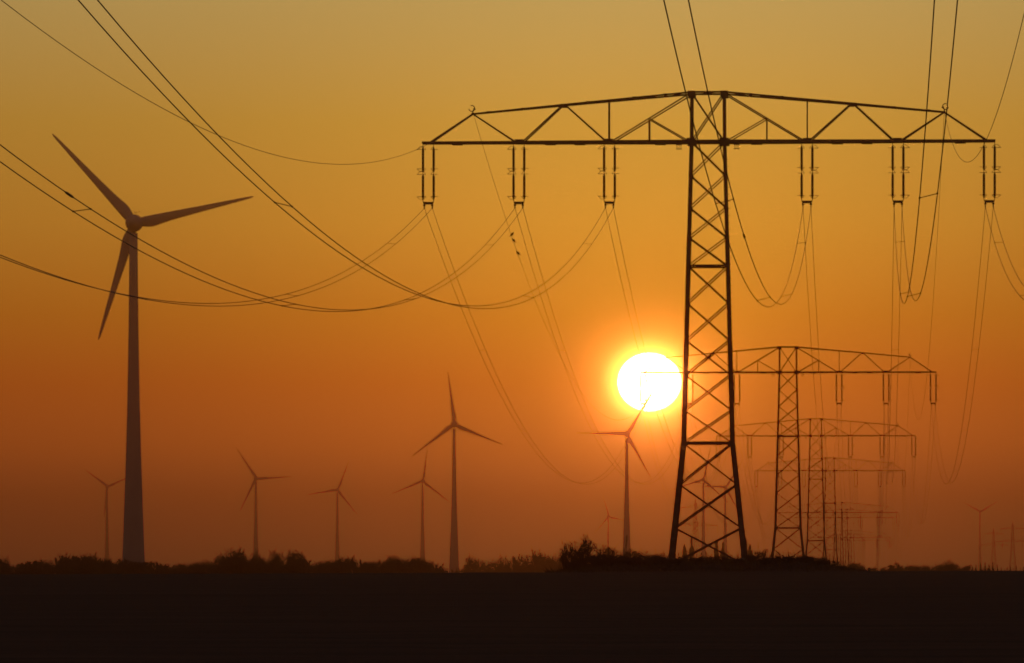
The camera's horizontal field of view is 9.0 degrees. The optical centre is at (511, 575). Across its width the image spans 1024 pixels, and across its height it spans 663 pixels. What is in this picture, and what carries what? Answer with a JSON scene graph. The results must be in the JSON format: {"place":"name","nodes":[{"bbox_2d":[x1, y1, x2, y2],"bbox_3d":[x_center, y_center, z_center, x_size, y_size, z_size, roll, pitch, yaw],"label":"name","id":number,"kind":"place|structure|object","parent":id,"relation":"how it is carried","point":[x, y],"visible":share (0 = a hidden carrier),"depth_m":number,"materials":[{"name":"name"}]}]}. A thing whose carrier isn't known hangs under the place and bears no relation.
{"place":"outdoors","nodes":[
{"label":"outdoors","id":0,"kind":"place"},
{"bbox_2d":[0,561,1023,662],"bbox_3d":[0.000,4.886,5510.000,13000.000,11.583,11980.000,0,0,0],"label":"ground","id":1,"kind":"structure","parent":0,"point":[764,616],"depth_m":196.39,"materials":[{"name":"soil"}]},
{"bbox_2d":[0,556,10,573],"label":"hedge shrub","id":2,"kind":"object","parent":1,"relation":"on","point":[3,570],"visible":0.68,"depth_m":1259.53,"materials":[{"name":"brown plant"}]},
{"bbox_2d":[10,565,21,573],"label":"hedge shrub","id":3,"kind":"object","parent":1,"relation":"on","point":[17,569],"visible":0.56,"depth_m":1308.92,"materials":[{"name":"brown plant"}]},
{"bbox_2d":[22,560,42,573],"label":"hedge shrub","id":4,"kind":"object","parent":1,"relation":"on","point":[32,568],"visible":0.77,"depth_m":1306.22,"materials":[{"name":"brown plant"}]},
{"bbox_2d":[37,558,54,573],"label":"hedge shrub","id":5,"kind":"object","parent":1,"relation":"on","point":[46,568],"visible":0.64,"depth_m":1273.67,"materials":[{"name":"black plant"}]},
{"bbox_2d":[54,552,82,573],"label":"hedge shrub","id":6,"kind":"object","parent":1,"relation":"on","point":[64,567],"visible":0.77,"depth_m":1259.31,"materials":[{"name":"brown plant"}]},
{"bbox_2d":[76,552,100,573],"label":"hedge shrub","id":7,"kind":"object","parent":1,"relation":"on","point":[85,565],"visible":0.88,"depth_m":1258.79,"materials":[{"name":"brown plant"}]},
{"bbox_2d":[83,468,124,560],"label":"wind turbine","id":8,"kind":"object","parent":1,"relation":"on","point":[107,486],"visible":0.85,"depth_m":7367.25,"materials":[{"name":"paint"}]},
{"bbox_2d":[97,558,114,573],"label":"hedge shrub","id":9,"kind":"object","parent":1,"relation":"on","point":[106,566],"visible":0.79,"depth_m":1273.56,"materials":[{"name":"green plant"}]},
{"bbox_2d":[106,559,119,573],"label":"hedge shrub","id":10,"kind":"object","parent":1,"relation":"on","point":[114,567],"visible":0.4,"depth_m":1299.12,"materials":[{"name":"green plant"}]},
{"bbox_2d":[118,559,136,573],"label":"hedge shrub","id":11,"kind":"object","parent":1,"relation":"on","point":[123,566],"visible":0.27,"depth_m":1312.45,"materials":[{"name":"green plant"}]},
{"bbox_2d":[124,561,144,573],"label":"hedge shrub","id":12,"kind":"object","parent":1,"relation":"on","point":[133,567],"visible":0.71,"depth_m":1278.67,"materials":[{"name":"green plant"}]},
{"bbox_2d":[144,562,155,573],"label":"hedge shrub","id":13,"kind":"object","parent":1,"relation":"on","point":[147,568],"visible":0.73,"depth_m":1281.49,"materials":[{"name":"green plant"}]},
{"bbox_2d":[52,134,252,564],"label":"wind turbine","id":14,"kind":"object","parent":1,"relation":"on","point":[133,537],"visible":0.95,"depth_m":1855.56,"materials":[{"name":"paint"}]},
{"bbox_2d":[148,561,162,573],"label":"hedge shrub","id":15,"kind":"object","parent":1,"relation":"on","point":[152,570],"visible":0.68,"depth_m":1274.28,"materials":[{"name":"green plant"}]},
{"bbox_2d":[158,562,170,573],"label":"hedge shrub","id":16,"kind":"object","parent":1,"relation":"on","point":[165,570],"visible":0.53,"depth_m":1295.82,"materials":[{"name":"brown plant"}]},
{"bbox_2d":[173,562,185,573],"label":"hedge shrub","id":17,"kind":"object","parent":1,"relation":"on","point":[181,568],"visible":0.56,"depth_m":1296.40,"materials":[{"name":"brown plant"}]},
{"bbox_2d":[184,562,195,573],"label":"hedge shrub","id":18,"kind":"object","parent":1,"relation":"on","point":[190,570],"visible":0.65,"depth_m":1275.26,"materials":[{"name":"brown plant"}]},
{"bbox_2d":[193,560,207,573],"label":"hedge shrub","id":19,"kind":"object","parent":1,"relation":"on","point":[200,569],"visible":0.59,"depth_m":1292.05,"materials":[{"name":"brown plant"}]},
{"bbox_2d":[213,548,235,573],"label":"hedge shrub","id":20,"kind":"object","parent":1,"relation":"on","point":[222,567],"visible":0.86,"depth_m":1259.09,"materials":[{"name":"brown plant"}]},
{"bbox_2d":[219,550,247,573],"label":"hedge shrub","id":21,"kind":"object","parent":1,"relation":"on","point":[229,567],"visible":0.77,"depth_m":1258.53,"materials":[{"name":"black plant"}]},
{"bbox_2d":[228,547,263,573],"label":"hedge shrub","id":22,"kind":"object","parent":1,"relation":"on","point":[240,566],"visible":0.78,"depth_m":1258.85,"materials":[{"name":"brown plant"}]},
{"bbox_2d":[248,548,266,572],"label":"hedge shrub","id":23,"kind":"object","parent":1,"relation":"on","point":[260,562],"visible":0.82,"depth_m":1259.55,"materials":[{"name":"brown plant"}]},
{"bbox_2d":[237,449,291,557],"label":"wind turbine","id":24,"kind":"object","parent":1,"relation":"on","point":[256,478],"visible":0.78,"depth_m":6305.38,"materials":[{"name":"paint"}]},
{"bbox_2d":[266,549,287,572],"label":"hedge shrub","id":25,"kind":"object","parent":1,"relation":"on","point":[276,564],"visible":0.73,"depth_m":1259.48,"materials":[{"name":"brown plant"}]},
{"bbox_2d":[285,549,307,572],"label":"hedge shrub","id":26,"kind":"object","parent":1,"relation":"on","point":[297,564],"visible":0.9,"depth_m":1260.03,"materials":[{"name":"brown plant"}]},
{"bbox_2d":[304,561,323,572],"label":"hedge shrub","id":27,"kind":"object","parent":1,"relation":"on","point":[320,569],"visible":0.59,"depth_m":1291.29,"materials":[{"name":"brown plant"}]},
{"bbox_2d":[307,461,356,562],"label":"wind turbine","id":28,"kind":"object","parent":1,"relation":"on","point":[337,550],"visible":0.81,"depth_m":7141.95,"materials":[{"name":"paint"}]},
{"bbox_2d":[328,559,337,572],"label":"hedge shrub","id":29,"kind":"object","parent":1,"relation":"on","point":[333,564],"visible":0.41,"depth_m":1298.79,"materials":[{"name":"brown plant"}]},
{"bbox_2d":[335,555,357,572],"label":"hedge shrub","id":30,"kind":"object","parent":1,"relation":"on","point":[345,567],"visible":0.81,"depth_m":1258.90,"materials":[{"name":"brown plant"}]},
{"bbox_2d":[355,559,367,572],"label":"hedge shrub","id":31,"kind":"object","parent":1,"relation":"on","point":[363,569],"visible":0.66,"depth_m":1290.90,"materials":[{"name":"brown plant"}]},
{"bbox_2d":[367,560,381,572],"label":"hedge shrub","id":32,"kind":"object","parent":1,"relation":"on","point":[371,566],"visible":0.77,"depth_m":1278.26,"materials":[{"name":"brown plant"}]},
{"bbox_2d":[374,560,384,572],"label":"hedge shrub","id":33,"kind":"object","parent":1,"relation":"on","point":[382,568],"visible":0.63,"depth_m":1277.74,"materials":[{"name":"brown plant"}]},
{"bbox_2d":[383,553,409,572],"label":"hedge shrub","id":34,"kind":"object","parent":1,"relation":"on","point":[391,566],"visible":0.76,"depth_m":1259.34,"materials":[{"name":"brown plant"}]},
{"bbox_2d":[402,553,427,572],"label":"hedge shrub","id":35,"kind":"object","parent":1,"relation":"on","point":[418,568],"visible":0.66,"depth_m":1259.03,"materials":[{"name":"brown plant"}]},
{"bbox_2d":[392,447,447,561],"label":"wind turbine","id":36,"kind":"object","parent":1,"relation":"on","point":[422,543],"visible":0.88,"depth_m":6665.74,"materials":[{"name":"paint"}]},
{"bbox_2d":[424,559,434,572],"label":"hedge shrub","id":37,"kind":"object","parent":1,"relation":"on","point":[430,567],"visible":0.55,"depth_m":1283.86,"materials":[{"name":"brown plant"}]},
{"bbox_2d":[413,373,502,572],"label":"wind turbine","id":38,"kind":"object","parent":1,"relation":"on","point":[454,559],"visible":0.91,"depth_m":4267.08,"materials":[{"name":"paint"}]},
{"bbox_2d":[464,553,486,572],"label":"hedge shrub","id":39,"kind":"object","parent":1,"relation":"on","point":[473,567],"visible":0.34,"depth_m":2228.80,"materials":[{"name":"brown plant"}]},
{"bbox_2d":[484,558,500,571],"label":"hedge shrub","id":40,"kind":"object","parent":1,"relation":"on","point":[492,567],"visible":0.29,"depth_m":2256.04,"materials":[{"name":"brown plant"}]},
{"bbox_2d":[495,554,516,571],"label":"hedge shrub","id":41,"kind":"object","parent":1,"relation":"on","point":[505,568],"visible":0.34,"depth_m":2229.59,"materials":[{"name":"brown plant"}]},
{"bbox_2d":[512,554,522,571],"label":"hedge shrub","id":42,"kind":"object","parent":1,"relation":"on","point":[515,561],"visible":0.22,"depth_m":2347.78,"materials":[{"name":"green plant"}]},
{"bbox_2d":[517,555,531,571],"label":"hedge shrub","id":43,"kind":"object","parent":1,"relation":"on","point":[520,566],"visible":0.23,"depth_m":2255.36,"materials":[{"name":"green plant"}]},
{"bbox_2d":[521,556,532,571],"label":"hedge shrub","id":44,"kind":"object","parent":1,"relation":"on","point":[525,567],"visible":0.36,"depth_m":2248.15,"materials":[{"name":"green plant"}]},
{"bbox_2d":[527,546,557,572],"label":"hedge shrub","id":45,"kind":"object","parent":1,"relation":"on","point":[539,568],"visible":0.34,"depth_m":2228.98,"materials":[{"name":"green plant"}]},
{"bbox_2d":[558,540,579,569],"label":"bare shrub","id":46,"kind":"object","parent":1,"relation":"on","point":[565,555],"visible":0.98,"depth_m":407.99,"materials":[{"name":"black plant"}]},
{"bbox_2d":[563,558,583,569],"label":"bare shrub","id":47,"kind":"object","parent":1,"relation":"on","point":[575,563],"visible":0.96,"depth_m":402.81,"materials":[{"name":"black plant"}]},
{"bbox_2d":[567,532,596,564],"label":"bare shrub","id":48,"kind":"object","parent":1,"relation":"on","point":[586,546],"visible":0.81,"depth_m":409.63,"materials":[{"name":"black plant"}]},
{"bbox_2d":[570,549,594,567],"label":"bare shrub","id":49,"kind":"object","parent":1,"relation":"on","point":[580,558],"visible":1,"depth_m":404.80,"materials":[{"name":"black plant"}]},
{"bbox_2d":[583,553,605,566],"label":"bare shrub","id":50,"kind":"object","parent":1,"relation":"on","point":[595,558],"visible":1,"depth_m":403.96,"materials":[{"name":"black plant"}]},
{"bbox_2d":[594,544,617,557],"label":"bare shrub","id":51,"kind":"object","parent":1,"relation":"on","point":[605,551],"visible":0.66,"depth_m":410.88,"materials":[{"name":"black plant"}]},
{"bbox_2d":[595,497,623,551],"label":"wind turbine","id":52,"kind":"object","parent":1,"relation":"on","point":[608,517],"visible":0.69,"depth_m":10293.47,"materials":[{"name":"paint"}]},
{"bbox_2d":[597,551,623,565],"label":"bare shrub","id":53,"kind":"object","parent":1,"relation":"on","point":[612,560],"visible":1,"depth_m":402.89,"materials":[{"name":"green plant"}]},
{"bbox_2d":[579,391,652,555],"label":"wind turbine","id":54,"kind":"object","parent":1,"relation":"on","point":[626,524],"visible":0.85,"depth_m":4457.60,"materials":[{"name":"paint"}]},
{"bbox_2d":[622,548,642,556],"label":"bare shrub","id":55,"kind":"object","parent":1,"relation":"on","point":[633,553],"visible":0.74,"depth_m":411.96,"materials":[{"name":"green plant"}]},
{"bbox_2d":[654,556,670,563],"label":"bare shrub","id":56,"kind":"object","parent":1,"relation":"on","point":[661,560],"visible":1,"depth_m":403.98,"materials":[{"name":"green plant"}]},
{"bbox_2d":[688,538,694,557],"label":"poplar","id":57,"kind":"object","parent":1,"relation":"on","point":[691,549],"visible":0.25,"depth_m":2299.69,"materials":[{"name":"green plant"}]},
{"bbox_2d":[687,555,709,563],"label":"bare shrub","id":58,"kind":"object","parent":1,"relation":"on","point":[699,559],"visible":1,"depth_m":404.78,"materials":[{"name":"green plant"}]},
{"bbox_2d":[681,497,717,557],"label":"crossing pylon","id":59,"kind":"object","parent":1,"relation":"on","point":[697,522],"visible":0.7,"depth_m":6399.48,"materials":[{"name":"metal"}]},
{"bbox_2d":[672,447,728,558],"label":"wind turbine","id":60,"kind":"object","parent":1,"relation":"on","point":[703,539],"visible":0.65,"depth_m":6603.02,"materials":[{"name":"paint"}]},
{"bbox_2d":[417,90,1000,560],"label":"transmission pylon","id":61,"kind":"object","parent":1,"relation":"on","point":[691,142],"visible":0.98,"depth_m":416.02,"materials":[{"name":"metal"}]},
{"bbox_2d":[0,210,429,305],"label":"power line","id":62,"kind":"object","parent":61,"relation":"attached to","point":[205,303],"visible":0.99,"depth_m":273.97,"materials":[{"name":"grey metal"}]},
{"bbox_2d":[1,0,472,164],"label":"earth wire","id":63,"kind":"object","parent":61,"relation":"attached to","point":[186,120],"visible":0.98,"depth_m":239.84,"materials":[{"name":"grey metal"}]},
{"bbox_2d":[0,144,522,311],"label":"power line","id":64,"kind":"object","parent":61,"relation":"attached to","point":[69,194],"visible":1,"depth_m":217.27,"materials":[{"name":"grey metal"}]},
{"bbox_2d":[78,0,612,308],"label":"power line","id":65,"kind":"object","parent":61,"relation":"attached to","point":[276,203],"visible":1,"depth_m":181.14,"materials":[{"name":"grey metal"}]},
{"bbox_2d":[425,209,644,483],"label":"power line","id":66,"kind":"object","parent":61,"relation":"hanging from","point":[495,372],"visible":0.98,"depth_m":489.16,"materials":[{"name":"grey metal"}]},
{"bbox_2d":[474,117,663,419],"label":"earth wire","id":67,"kind":"object","parent":61,"relation":"attached to","point":[527,280],"visible":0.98,"depth_m":481.63,"materials":[{"name":"grey metal"}]},
{"bbox_2d":[515,209,691,483],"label":"power line","id":68,"kind":"object","parent":61,"relation":"hanging from","point":[570,364],"visible":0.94,"depth_m":483.97,"materials":[{"name":"grey metal"}]},
{"bbox_2d":[605,208,738,483],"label":"power line","id":69,"kind":"object","parent":61,"relation":"hanging from","point":[646,355],"visible":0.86,"depth_m":478.38,"materials":[{"name":"grey metal"}]},
{"bbox_2d":[663,0,810,306],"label":"power line","id":70,"kind":"object","parent":61,"relation":"attached to","point":[744,236],"visible":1,"depth_m":175.39,"materials":[{"name":"grey metal"}]},
{"bbox_2d":[803,211,840,483],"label":"power line","id":71,"kind":"object","parent":61,"relation":"hanging from","point":[819,360],"visible":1,"depth_m":481.75,"materials":[{"name":"grey metal"}]},
{"bbox_2d":[884,219,901,483],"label":"power line","id":72,"kind":"object","parent":61,"relation":"hanging from","point":[891,357],"visible":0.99,"depth_m":477.63,"materials":[{"name":"grey metal"}]},
{"bbox_2d":[894,0,957,303],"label":"power line","id":73,"kind":"object","parent":61,"relation":"attached to","point":[923,158],"visible":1,"depth_m":174.97,"materials":[{"name":"grey metal"}]},
{"bbox_2d":[910,122,943,416],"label":"earth wire","id":74,"kind":"object","parent":61,"relation":"attached to","point":[933,293],"visible":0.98,"depth_m":491.02,"materials":[{"name":"grey metal"}]},
{"bbox_2d":[931,213,992,483],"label":"power line","id":75,"kind":"object","parent":61,"relation":"hanging from","point":[970,359],"visible":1,"depth_m":483.26,"materials":[{"name":"grey metal"}]},
{"bbox_2d":[944,15,1023,161],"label":"earth wire","id":76,"kind":"object","parent":61,"relation":"attached to","point":[1001,98],"visible":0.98,"depth_m":231.84,"materials":[{"name":"grey metal"}]},
{"bbox_2d":[985,206,1023,299],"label":"power line","id":77,"kind":"object","parent":61,"relation":"attached to","point":[1006,251],"visible":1,"depth_m":372.06,"materials":[{"name":"grey metal"}]},
{"bbox_2d":[544,550,880,572],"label":"grass","id":78,"kind":"structure","parent":1,"relation":"on","point":[711,562],"depth_m":402.18,"materials":[{"name":"black plant"}]},
{"bbox_2d":[700,460,742,556],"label":"wind turbine","id":79,"kind":"object","parent":1,"relation":"on","point":[725,514],"visible":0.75,"depth_m":6999.01,"materials":[{"name":"paint"}]},
{"bbox_2d":[709,554,735,561],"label":"bare shrub","id":80,"kind":"object","parent":1,"relation":"on","point":[719,558],"visible":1,"depth_m":406.91,"materials":[{"name":"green plant"}]},
{"bbox_2d":[752,549,768,559],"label":"bare shrub","id":81,"kind":"object","parent":1,"relation":"on","point":[757,553],"visible":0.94,"depth_m":409.97,"materials":[{"name":"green plant"}]},
{"bbox_2d":[757,556,774,564],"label":"bare shrub","id":82,"kind":"object","parent":1,"relation":"on","point":[766,561],"visible":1,"depth_m":402.98,"materials":[{"name":"brown plant"}]},
{"bbox_2d":[637,346,938,557],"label":"transmission pylon","id":83,"kind":"object","parent":1,"relation":"on","point":[796,372],"visible":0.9,"depth_m":805.91,"materials":[{"name":"metal"}]},
{"bbox_2d":[641,407,718,524],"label":"power line","id":84,"kind":"object","parent":83,"relation":"hanging from","point":[663,477],"visible":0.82,"depth_m":901.15,"materials":[{"name":"grey metal"}]},
{"bbox_2d":[690,408,750,524],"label":"power line","id":85,"kind":"object","parent":83,"relation":"attached to","point":[706,477],"visible":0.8,"depth_m":902.26,"materials":[{"name":"grey metal"}]},
{"bbox_2d":[735,409,782,524],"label":"power line","id":86,"kind":"object","parent":83,"relation":"hanging from","point":[749,476],"visible":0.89,"depth_m":899.79,"materials":[{"name":"grey metal"}]},
{"bbox_2d":[837,412,851,523],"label":"power line","id":87,"kind":"object","parent":83,"relation":"attached to","point":[843,469],"visible":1,"depth_m":890.68,"materials":[{"name":"grey metal"}]},
{"bbox_2d":[881,443,887,523],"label":"power line","id":88,"kind":"object","parent":83,"relation":"hanging from","point":[883,473],"visible":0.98,"depth_m":908.19,"materials":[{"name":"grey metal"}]},
{"bbox_2d":[912,416,934,523],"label":"power line","id":89,"kind":"object","parent":83,"relation":"hanging from","point":[926,477],"visible":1,"depth_m":899.56,"materials":[{"name":"grey metal"}]},
{"bbox_2d":[714,418,917,559],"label":"transmission pylon","id":90,"kind":"object","parent":1,"relation":"on","point":[821,479],"visible":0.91,"depth_m":1195.92,"materials":[{"name":"metal"}]},
{"bbox_2d":[807,557,825,564],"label":"bare shrub","id":91,"kind":"object","parent":1,"relation":"on","point":[819,561],"visible":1,"depth_m":403.03,"materials":[{"name":"brown plant"}]},
{"bbox_2d":[754,457,905,566],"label":"transmission pylon","id":92,"kind":"object","parent":1,"relation":"on","point":[826,470],"visible":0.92,"depth_m":1585.90,"materials":[{"name":"metal"}]},
{"bbox_2d":[778,502,898,565],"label":"transmission pylon","id":93,"kind":"object","parent":1,"relation":"on","point":[832,512],"visible":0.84,"depth_m":1975.94,"materials":[{"name":"metal"}]},
{"bbox_2d":[795,509,894,566],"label":"transmission pylon","id":94,"kind":"object","parent":1,"relation":"on","point":[847,539],"visible":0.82,"depth_m":2365.80,"materials":[{"name":"metal"}]},
{"bbox_2d":[805,530,891,565],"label":"transmission pylon","id":95,"kind":"object","parent":1,"relation":"on","point":[851,541],"visible":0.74,"depth_m":2755.92,"materials":[{"name":"metal"}]},
{"bbox_2d":[813,534,889,563],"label":"transmission pylon","id":96,"kind":"object","parent":1,"relation":"on","point":[853,540],"visible":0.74,"depth_m":3145.96,"materials":[{"name":"metal"}]},
{"bbox_2d":[849,561,861,569],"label":"hedge shrub","id":97,"kind":"object","parent":1,"relation":"on","point":[857,566],"visible":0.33,"depth_m":1449.26,"materials":[{"name":"green plant"}]},
{"bbox_2d":[892,560,903,570],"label":"hedge shrub","id":98,"kind":"object","parent":1,"relation":"on","point":[900,567],"visible":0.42,"depth_m":1449.59,"materials":[{"name":"green plant"}]},
{"bbox_2d":[939,559,958,570],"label":"hedge shrub","id":99,"kind":"object","parent":1,"relation":"on","point":[953,567],"visible":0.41,"depth_m":1449.53,"materials":[{"name":"green plant"}]},
{"bbox_2d":[962,501,997,570],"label":"wind turbine","id":100,"kind":"object","parent":1,"relation":"on","point":[979,557],"visible":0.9,"depth_m":10936.33,"materials":[{"name":"paint"}]},
{"bbox_2d":[982,528,1004,570],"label":"crossing pylon","id":101,"kind":"object","parent":1,"relation":"on","point":[992,543],"visible":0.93,"depth_m":7599.44,"materials":[{"name":"metal"}]},
{"bbox_2d":[995,521,1023,570],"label":"crossing pylon","id":102,"kind":"object","parent":1,"relation":"on","point":[1013,541],"visible":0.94,"depth_m":5149.62,"materials":[{"name":"metal"}]},
{"bbox_2d":[0,0,1023,573],"label":"sky","id":103,"kind":"structure","parent":0,"point":[302,395],"materials":[{"name":"orange"}]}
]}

